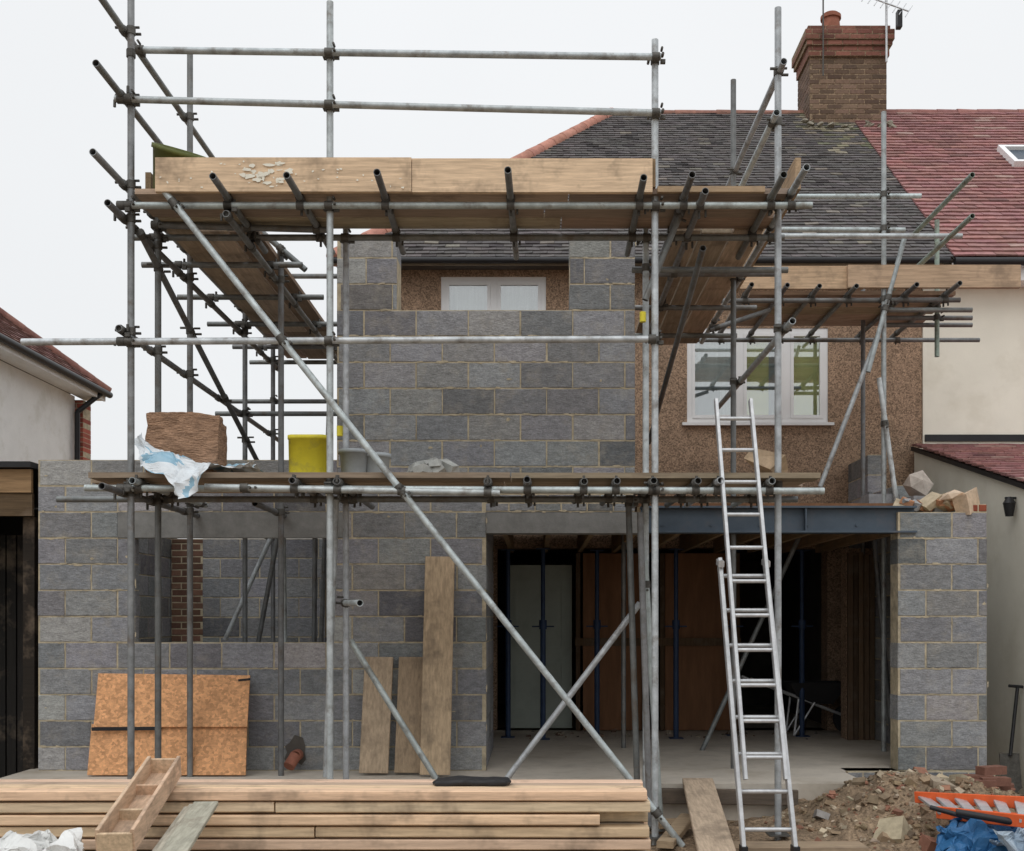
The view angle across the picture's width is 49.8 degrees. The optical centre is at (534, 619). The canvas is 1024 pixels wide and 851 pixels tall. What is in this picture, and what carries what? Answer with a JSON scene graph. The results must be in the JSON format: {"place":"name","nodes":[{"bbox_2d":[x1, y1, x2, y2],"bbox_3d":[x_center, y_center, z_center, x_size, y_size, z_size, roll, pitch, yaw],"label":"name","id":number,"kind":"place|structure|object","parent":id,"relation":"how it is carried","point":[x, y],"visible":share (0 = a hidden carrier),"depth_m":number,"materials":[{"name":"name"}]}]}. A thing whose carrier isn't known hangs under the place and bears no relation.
{"place":"outdoors","nodes":[
{"label":"outdoors","id":0,"kind":"place"},
{"bbox_2d":[0,461,37,777],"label":"timber garage","id":1,"kind":"structure","parent":0,"point":[18,616],"depth_m":10.40,"materials":[{"name":"brown wood"}]},
{"bbox_2d":[0,535,22,777],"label":"boarded door","id":2,"kind":"structure","parent":1,"relation":"in","point":[11,546],"depth_m":10.40,"materials":[{"name":"brown wood"}]},
{"bbox_2d":[0,313,98,385],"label":"roof tiles","id":3,"kind":"object","parent":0,"point":[9,328],"visible":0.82,"depth_m":15.88,"materials":[{"name":"brown tile"}]},
{"bbox_2d":[0,0,1023,538],"label":"sky","id":4,"kind":"structure","parent":0,"point":[63,253],"materials":[{"name":"white"}]},
{"bbox_2d":[649,771,1023,850],"bbox_3d":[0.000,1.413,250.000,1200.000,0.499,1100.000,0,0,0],"label":"ground","id":5,"kind":"structure","parent":0,"point":[851,833],"depth_m":8.12,"materials":[{"name":"brown soil"}]},
{"bbox_2d":[0,360,74,463],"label":"walls","id":6,"kind":"structure","parent":5,"relation":"on","point":[36,419],"depth_m":15.57,"materials":[{"name":"white paint"}]},
{"bbox_2d":[1,360,69,393],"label":"roof structure","id":7,"kind":"object","parent":6,"relation":"on","point":[34,376],"visible":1,"depth_m":16.21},
{"bbox_2d":[0,307,111,396],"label":"hip tiles","id":8,"kind":"object","parent":7,"relation":"attached to","point":[74,364],"visible":0.42,"depth_m":16.88,"materials":[{"name":"brown tile"}]},
{"bbox_2d":[0,342,105,401],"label":"eaves board","id":9,"kind":"object","parent":6,"relation":"on","point":[23,362],"visible":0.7,"depth_m":15.53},
{"bbox_2d":[75,400,90,459],"bbox_3d":[-7.165,-2.400,17.169,0.373,1.990,0.302,0,0,0],"label":"brick corner","id":10,"kind":"object","parent":6,"relation":"attached to","point":[82,439],"visible":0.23,"depth_m":17.07,"materials":[{"name":"red brick"}]},
{"bbox_2d":[75,400,90,459],"bbox_3d":[-7.165,-2.400,17.169,0.368,2.000,0.290,0,0,0],"label":"corner mortar","id":11,"kind":"object","parent":10,"relation":"attached to","point":[86,414],"visible":0.19,"depth_m":17.15,"materials":[{"name":"beige concrete"}]},
{"bbox_2d":[0,333,112,459],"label":"gutter and downpipe","id":12,"kind":"object","parent":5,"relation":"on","point":[25,350],"visible":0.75,"depth_m":16.29,"materials":[{"name":"black plastic"}]},
{"bbox_2d":[0,779,650,850],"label":"timber stack","id":13,"kind":"object","parent":5,"relation":"on","point":[387,815],"visible":0.98,"depth_m":5.62,"materials":[{"name":"brown wood"}]},
{"bbox_2d":[95,756,181,850],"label":"wooden trough","id":14,"kind":"object","parent":13,"relation":"on","point":[128,820],"visible":1,"depth_m":5.19,"materials":[{"name":"brown wood"}]},
{"bbox_2d":[433,776,509,785],"bbox_3d":[-0.333,0.847,5.800,0.406,0.044,0.124,0,0,0],"label":"black rubber mat","id":15,"kind":"object","parent":13,"relation":"on","point":[479,780],"visible":1,"depth_m":5.75,"materials":[{"name":"rubber"}]},
{"bbox_2d":[0,241,994,820],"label":"blockwork extension","id":16,"kind":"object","parent":5,"relation":"on","point":[518,407],"visible":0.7,"depth_m":9.50,"materials":[{"name":"concrete"}]},
{"bbox_2d":[87,724,246,774],"bbox_3d":[-3.063,1.082,9.206,1.327,0.415,0.147,0,0,0],"label":"osb sheet","id":17,"kind":"object","parent":16,"relation":"on","point":[219,750],"visible":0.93,"depth_m":9.20,"materials":[{"name":"brown wood"}]},
{"bbox_2d":[94,673,249,726],"bbox_3d":[-3.068,0.677,9.319,1.317,0.445,0.202,0,0,0],"label":"osb sheet","id":18,"kind":"object","parent":17,"relation":"on","point":[220,700],"visible":1,"depth_m":9.31,"materials":[{"name":"brown wood"}]},
{"bbox_2d":[91,678,249,730],"bbox_3d":[-3.050,0.708,9.235,1.300,0.435,0.056,0,0,-5],"label":"black strap","id":19,"kind":"object","parent":18,"relation":"attached to","point":[122,728],"visible":0.83,"depth_m":9.19,"materials":[{"name":"plastic"}]},
{"bbox_2d":[359,657,393,773],"bbox_3d":[-1.342,0.800,9.332,0.254,0.972,0.282,0,0,0],"label":"scaffold board","id":20,"kind":"object","parent":16,"relation":"on","point":[375,735],"visible":1,"depth_m":9.30,"materials":[{"name":"brown wood"}]},
{"bbox_2d":[394,657,422,772],"bbox_3d":[-1.054,0.800,9.342,0.246,0.971,0.262,0,0,0],"label":"scaffold board","id":21,"kind":"object","parent":16,"relation":"on","point":[409,704],"visible":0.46,"depth_m":9.33,"materials":[{"name":"brown wood"}]},
{"bbox_2d":[420,556,454,774],"bbox_3d":[-0.821,0.370,9.283,0.262,1.829,0.382,0,0,0],"label":"scaffold board","id":22,"kind":"object","parent":16,"relation":"on","point":[436,715],"visible":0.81,"depth_m":9.26,"materials":[{"name":"brown wood"}]},
{"bbox_2d":[497,549,518,737],"bbox_3d":[-0.299,0.260,12.200,0.240,2.076,0.150,0,0,0],"label":"acrow prop","id":23,"kind":"object","parent":16,"relation":"on","point":[507,684],"visible":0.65,"depth_m":12.18,"materials":[{"name":"paint"}]},
{"bbox_2d":[510,565,571,727],"bbox_3d":[0.053,0.315,13.062,0.767,1.930,0.055,0,0,0],"label":"interior door","id":24,"kind":"structure","parent":16,"relation":"on","point":[525,598],"depth_m":13.05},
{"bbox_2d":[532,548,553,739],"bbox_3d":[0.087,0.260,12.000,0.240,2.076,0.150,0,0,0],"label":"acrow prop","id":25,"kind":"object","parent":16,"relation":"on","point":[542,626],"visible":0.97,"depth_m":11.98,"materials":[{"name":"paint"}]},
{"bbox_2d":[586,550,607,736],"bbox_3d":[0.692,0.260,12.300,0.240,2.076,0.150,0,0,0],"label":"acrow prop","id":26,"kind":"object","parent":16,"relation":"on","point":[596,626],"visible":0.91,"depth_m":12.28,"materials":[{"name":"paint"}]},
{"bbox_2d":[575,553,740,730],"bbox_3d":[1.434,0.255,12.900,1.932,2.070,0.120,0,0,0],"label":"stud frame","id":27,"kind":"object","parent":16,"relation":"on","point":[663,641],"visible":0.64,"depth_m":12.86,"materials":[{"name":"brown wood"}]},
{"bbox_2d":[583,553,730,729],"bbox_3d":[1.440,0.255,12.910,1.756,2.070,0.020,0,0,0],"label":"plywood screen","id":28,"kind":"object","parent":27,"relation":"attached to","point":[702,682],"visible":0.61,"depth_m":12.90,"materials":[{"name":"brown wood"}]},
{"bbox_2d":[526,729,817,738],"bbox_3d":[1.562,1.290,12.422,3.331,0.078,0.872,0,0,0],"label":"floor debris","id":29,"kind":"object","parent":16,"relation":"on","point":[560,733],"visible":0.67,"depth_m":12.39,"materials":[{"name":"grey concrete"}]},
{"bbox_2d":[665,549,686,738],"bbox_3d":[1.548,0.260,12.100,0.240,2.076,0.150,0,0,0],"label":"acrow prop","id":30,"kind":"object","parent":16,"relation":"on","point":[675,626],"visible":1,"depth_m":12.08,"materials":[{"name":"paint"}]},
{"bbox_2d":[725,550,743,735],"bbox_3d":[2.228,0.260,12.400,0.240,2.076,0.150,0,0,0],"label":"acrow prop","id":31,"kind":"object","parent":16,"relation":"on","point":[729,626],"visible":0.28,"depth_m":12.39,"materials":[{"name":"paint"}]},
{"bbox_2d":[741,675,840,735],"bbox_3d":[3.061,0.966,12.500,1.351,0.661,0.552,0,0,0],"label":"wheelbarrow","id":32,"kind":"object","parent":16,"relation":"on","point":[817,693],"visible":0.65,"depth_m":12.31,"materials":[{"name":"black plastic"}]},
{"bbox_2d":[791,550,812,736],"bbox_3d":[2.980,0.260,12.300,0.240,2.076,0.150,0,0,0],"label":"acrow prop","id":33,"kind":"object","parent":16,"relation":"on","point":[801,626],"visible":0.99,"depth_m":12.28,"materials":[{"name":"paint"}]},
{"bbox_2d":[860,470,979,514],"bbox_3d":[3.505,-1.171,10.337,0.758,0.540,1.749,0,0,0],"label":"broken masonry","id":34,"kind":"object","parent":16,"relation":"on","point":[918,485],"visible":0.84,"depth_m":9.64,"materials":[{"name":"beige stone"}]},
{"bbox_2d":[20,0,1020,846],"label":"scaffolding","id":35,"kind":"object","parent":5,"relation":"on","point":[214,218],"visible":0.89,"depth_m":8.20,"materials":[{"name":"metal"}]},
{"bbox_2d":[135,436,211,499],"bbox_3d":[-2.632,-1.077,7.723,0.824,0.511,0.260,0,0,35],"label":"polythene sheet","id":36,"kind":"object","parent":35,"relation":"on","point":[179,475],"visible":0.99,"depth_m":7.61,"materials":[{"name":"white plastic"}]},
{"bbox_2d":[151,142,203,188],"bbox_3d":[-2.554,-3.217,7.927,0.424,0.471,0.441,0,0,0],"label":"tarpaulin","id":37,"kind":"object","parent":35,"relation":"on","point":[161,150],"visible":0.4,"depth_m":7.76,"materials":[{"name":"green plastic"}]},
{"bbox_2d":[142,410,227,471],"bbox_3d":[-2.565,-1.270,8.121,0.564,0.501,0.503,0,0,-9],"label":"fibre insulation bale","id":38,"kind":"object","parent":35,"relation":"on","point":[192,439],"visible":0.59,"depth_m":7.90},
{"bbox_2d":[195,458,260,471],"bbox_3d":[-2.197,-1.098,7.869,0.454,0.117,0.341,0,0,0],"label":"polythene sheet","id":39,"kind":"object","parent":35,"relation":"on","point":[237,466],"visible":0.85,"depth_m":7.84,"materials":[{"name":"white plastic"}]},
{"bbox_2d":[288,434,326,471],"bbox_3d":[-1.641,-1.187,8.050,0.286,0.290,0.286,0,0,0],"label":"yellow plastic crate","id":40,"kind":"object","parent":35,"relation":"on","point":[307,452],"visible":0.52,"depth_m":7.91,"materials":[{"name":"yellow plastic"}]},
{"bbox_2d":[338,448,367,471],"bbox_3d":[-1.347,-1.152,8.200,0.234,0.220,0.234,0,0,0],"label":"plastic bucket","id":41,"kind":"object","parent":35,"relation":"on","point":[353,459],"visible":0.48,"depth_m":8.11,"materials":[{"name":"white plastic"}]},
{"bbox_2d":[366,452,390,471],"bbox_3d":[-1.183,-1.142,8.250,0.214,0.200,0.214,0,0,0],"label":"plastic bucket","id":42,"kind":"object","parent":35,"relation":"on","point":[385,458],"visible":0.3,"depth_m":8.17,"materials":[{"name":"white plastic"}]},
{"bbox_2d":[407,457,459,471],"bbox_3d":[-0.790,-1.117,8.353,0.434,0.236,0.378,0,0,0],"label":"mortar heap","id":43,"kind":"object","parent":35,"relation":"on","point":[434,464],"visible":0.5,"depth_m":8.27,"materials":[{"name":"grey concrete"}]},
{"bbox_2d":[744,449,787,472],"bbox_3d":[1.759,-1.138,8.131,0.311,0.250,0.377,0,0,38],"label":"broken masonry","id":44,"kind":"object","parent":35,"relation":"on","point":[766,461],"visible":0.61,"depth_m":8.01,"materials":[{"name":"beige stone"}]},
{"bbox_2d":[498,549,820,722],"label":"interior walls","id":45,"kind":"structure","parent":5,"relation":"on","point":[757,665],"depth_m":16.09,"materials":[{"name":"paint"}]},
{"bbox_2d":[401,270,921,729],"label":"walls","id":46,"kind":"structure","parent":5,"relation":"on","point":[693,449],"depth_m":13.00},
{"bbox_2d":[441,277,545,309],"bbox_3d":[-0.490,-3.658,13.011,1.359,0.785,0.142,0,0,0],"label":"bathroom window frame","id":47,"kind":"object","parent":46,"relation":"attached to","point":[493,284],"visible":0.49,"depth_m":13.01,"materials":[{"name":"white plastic"}]},
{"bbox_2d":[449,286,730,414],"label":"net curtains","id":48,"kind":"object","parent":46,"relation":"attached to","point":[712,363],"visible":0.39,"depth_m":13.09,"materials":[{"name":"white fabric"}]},
{"bbox_2d":[401,126,952,269],"bbox_3d":[1.238,-5.966,17.000,7.123,3.671,8.700,0,0,0],"label":"roof structure","id":49,"kind":"object","parent":46,"relation":"on","point":[484,267],"visible":0.1,"depth_m":12.91,"materials":[{"name":"paint"}]},
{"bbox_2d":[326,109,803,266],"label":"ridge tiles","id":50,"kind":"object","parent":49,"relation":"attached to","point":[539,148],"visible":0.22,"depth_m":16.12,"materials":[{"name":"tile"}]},
{"bbox_2d":[333,263,943,265],"bbox_3d":[1.189,-4.105,12.678,7.023,0.050,0.015,0,0,0],"label":"fascia board","id":51,"kind":"object","parent":49,"relation":"attached to","point":[567,264],"visible":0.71,"depth_m":12.67,"materials":[{"name":"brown wood"}]},
{"bbox_2d":[333,257,950,262],"bbox_3d":[1.214,-4.120,12.620,7.073,0.070,0.070,0,0,0],"label":"gutter","id":52,"kind":"object","parent":51,"relation":"attached to","point":[640,260],"visible":0.6,"depth_m":12.60,"materials":[{"name":"black plastic"}]},
{"bbox_2d":[385,113,953,256],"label":"roof tiles","id":53,"kind":"object","parent":49,"relation":"on","point":[838,158],"visible":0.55,"depth_m":14.85,"materials":[{"name":"grey tile"}]},
{"bbox_2d":[792,26,894,121],"bbox_3d":[4.705,-7.952,16.899,1.332,1.904,0.890,0,0,0],"label":"chimney mortar","id":54,"kind":"object","parent":49,"relation":"on","point":[800,56],"visible":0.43,"depth_m":16.55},
{"bbox_2d":[820,10,840,25],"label":"chimney pots","id":55,"kind":"object","parent":54,"relation":"on","point":[832,17],"visible":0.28,"depth_m":16.78,"materials":[{"name":"ceramic"}]},
{"bbox_2d":[792,26,894,123],"bbox_3d":[4.706,-7.952,16.899,1.334,1.892,0.901,0,0,0],"label":"chimney brickwork","id":56,"kind":"object","parent":54,"relation":"on","point":[854,89],"visible":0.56,"depth_m":16.55,"materials":[{"name":"brick"}]},
{"bbox_2d":[822,0,823,75],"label":"tv aerial","id":57,"kind":"object","parent":56,"relation":"attached to","point":[822,37],"visible":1,"depth_m":16.39,"materials":[{"name":"metal"}]},
{"bbox_2d":[861,0,912,62],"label":"tv aerial","id":58,"kind":"object","parent":56,"relation":"attached to","point":[899,18],"visible":1,"depth_m":16.34,"materials":[{"name":"metal"}]},
{"bbox_2d":[801,119,896,129],"bbox_3d":[4.668,-7.323,16.370,1.467,0.219,0.208,0,0,0],"label":"mortar flaunching","id":59,"kind":"object","parent":49,"relation":"attached to","point":[889,123],"visible":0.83,"depth_m":16.32,"materials":[{"name":"grey concrete"}]},
{"bbox_2d":[682,328,833,425],"bbox_3d":[2.625,-2.867,13.011,1.783,1.156,0.142,0,0,0],"label":"bedroom window frame","id":60,"kind":"object","parent":46,"relation":"attached to","point":[789,417],"visible":0.68,"depth_m":13.01,"materials":[{"name":"white plastic"}]},
{"bbox_2d":[695,337,800,414],"bbox_3d":[2.500,-2.909,13.073,1.313,1.071,0.012,0,0,0],"label":"window","id":61,"kind":"structure","parent":60,"relation":"attached to","point":[705,402],"depth_m":13.07,"materials":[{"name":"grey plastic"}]},
{"bbox_2d":[747,337,818,414],"bbox_3d":[2.925,-2.884,13.092,1.063,1.121,0.005,0,0,0],"label":"window glass","id":62,"kind":"object","parent":46,"relation":"attached to","point":[806,374],"visible":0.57,"depth_m":13.09,"materials":[{"name":"glass"}]},
{"bbox_2d":[656,788,797,848],"bbox_3d":[1.214,1.447,8.411,1.639,0.255,0.836,0,0,-44],"label":"formwork board","id":63,"kind":"object","parent":5,"relation":"on","point":[680,824],"visible":0.6,"depth_m":8.64,"materials":[{"name":"brown wood"}]},
{"bbox_2d":[682,778,735,850],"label":"plank","id":64,"kind":"object","parent":63,"relation":"on","point":[710,828],"visible":1,"depth_m":7.67,"materials":[{"name":"brown wood"}]},
{"bbox_2d":[733,841,868,850],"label":"plank","id":65,"kind":"object","parent":5,"relation":"on","point":[807,845],"visible":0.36,"depth_m":7.33,"materials":[{"name":"brown wood"}]},
{"bbox_2d":[714,398,799,850],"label":"extension ladder","id":66,"kind":"object","parent":65,"relation":"on","point":[779,719],"visible":1,"depth_m":7.34,"materials":[{"name":"metal"}]},
{"bbox_2d":[681,767,1020,850],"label":"rubble pile","id":67,"kind":"object","parent":5,"relation":"on","point":[898,828],"visible":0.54,"depth_m":8.14,"materials":[{"name":"brown stone"}]},
{"bbox_2d":[914,791,1023,827],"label":"orange stepladder","id":68,"kind":"object","parent":5,"relation":"on","point":[1002,804],"visible":0.72,"depth_m":7.34,"materials":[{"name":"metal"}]},
{"bbox_2d":[929,805,1011,824],"bbox_3d":[2.799,1.257,7.057,0.566,0.118,0.268,0,0,30],"label":"black pipe","id":69,"kind":"object","parent":68,"relation":"on","point":[968,815],"visible":0.97,"depth_m":6.96,"materials":[{"name":"plastic"}]},
{"bbox_2d":[914,448,1023,794],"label":"lean to walls","id":70,"kind":"structure","parent":5,"relation":"on","point":[1005,602],"depth_m":10.56,"materials":[{"name":"beige paint"}]},
{"bbox_2d":[911,257,1023,488],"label":"gutters","id":71,"kind":"object","parent":70,"relation":"on","point":[981,437],"visible":0.92,"depth_m":12.57,"materials":[{"name":"black plastic"}]},
{"bbox_2d":[1002,497,1015,516],"bbox_3d":[4.396,-1.050,10.200,0.117,0.180,0.120,0,0,0],"label":"wall lantern","id":72,"kind":"object","parent":70,"relation":"attached to","point":[1008,503],"depth_m":10.17,"materials":[{"name":"black plastic"}]},
{"bbox_2d":[929,818,1023,850],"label":"blue tarpaulin","id":73,"kind":"object","parent":5,"relation":"on","point":[951,835],"visible":0.73,"depth_m":7.03,"materials":[{"name":"blue plastic"}]},
{"bbox_2d":[964,765,1013,790],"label":"loose bricks","id":74,"kind":"object","parent":5,"relation":"on","point":[984,774],"visible":0.69,"depth_m":8.56,"materials":[{"name":"red brick"}]},
{"bbox_2d":[992,836,1023,850],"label":"polythene sheet","id":75,"kind":"object","parent":5,"relation":"on","point":[1012,843],"visible":1,"depth_m":6.70,"materials":[{"name":"plastic"}]},
{"bbox_2d":[999,684,1023,792],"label":"shovel","id":76,"kind":"object","parent":5,"relation":"on","point":[1010,760],"visible":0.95,"depth_m":9.91,"materials":[{"name":"black metal"}]},
{"bbox_3d":[-2.200,1.395,5.000,1.400,0.410,0.500,0,0,0],"label":"trestle bench","id":77,"kind":"object","parent":5,"relation":"on","visible":0},
{"bbox_2d":[0,829,90,850],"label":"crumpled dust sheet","id":78,"kind":"object","parent":77,"relation":"on","point":[37,840],"visible":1,"depth_m":4.95,"materials":[{"name":"white plastic"}]},
{"bbox_2d":[152,801,217,850],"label":"offcut boards","id":79,"kind":"object","parent":77,"relation":"on","point":[186,828],"visible":1,"depth_m":5.14,"materials":[{"name":"grey wood"}]},
{"bbox_2d":[922,288,1023,443],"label":"walls","id":80,"kind":"structure","parent":0,"point":[972,387],"depth_m":12.97,"materials":[{"name":"beige paint"}]},
{"bbox_2d":[856,125,1023,264],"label":"roof structure","id":81,"kind":"object","parent":80,"relation":"on","point":[950,263],"visible":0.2,"depth_m":12.71,"materials":[{"name":"paint"}]},
{"bbox_2d":[855,112,1023,480],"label":"roof tiles","id":82,"kind":"object","parent":81,"relation":"on","point":[936,159],"visible":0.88,"depth_m":14.57,"materials":[{"name":"red tile"}]},
{"bbox_2d":[997,145,1023,166],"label":"skylight frame","id":83,"kind":"object","parent":82,"relation":"on","point":[1008,155],"visible":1,"depth_m":15.21,"materials":[{"name":"white plastic"}]},
{"bbox_2d":[1009,150,1023,158],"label":"skylight glass","id":84,"kind":"object","parent":83,"relation":"in","point":[1018,154],"visible":0.4,"depth_m":15.31,"materials":[{"name":"grey glass"}]},
{"bbox_2d":[887,109,1023,112],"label":"ridge tiles","id":85,"kind":"object","parent":81,"relation":"attached to","point":[953,110],"visible":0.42,"depth_m":16.91,"materials":[{"name":"red tile"}]},
{"bbox_2d":[952,263,1023,287],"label":"fascia","id":86,"kind":"structure","parent":80,"relation":"attached to","point":[1022,276],"depth_m":12.68,"materials":[{"name":"white plastic"}]}
]}

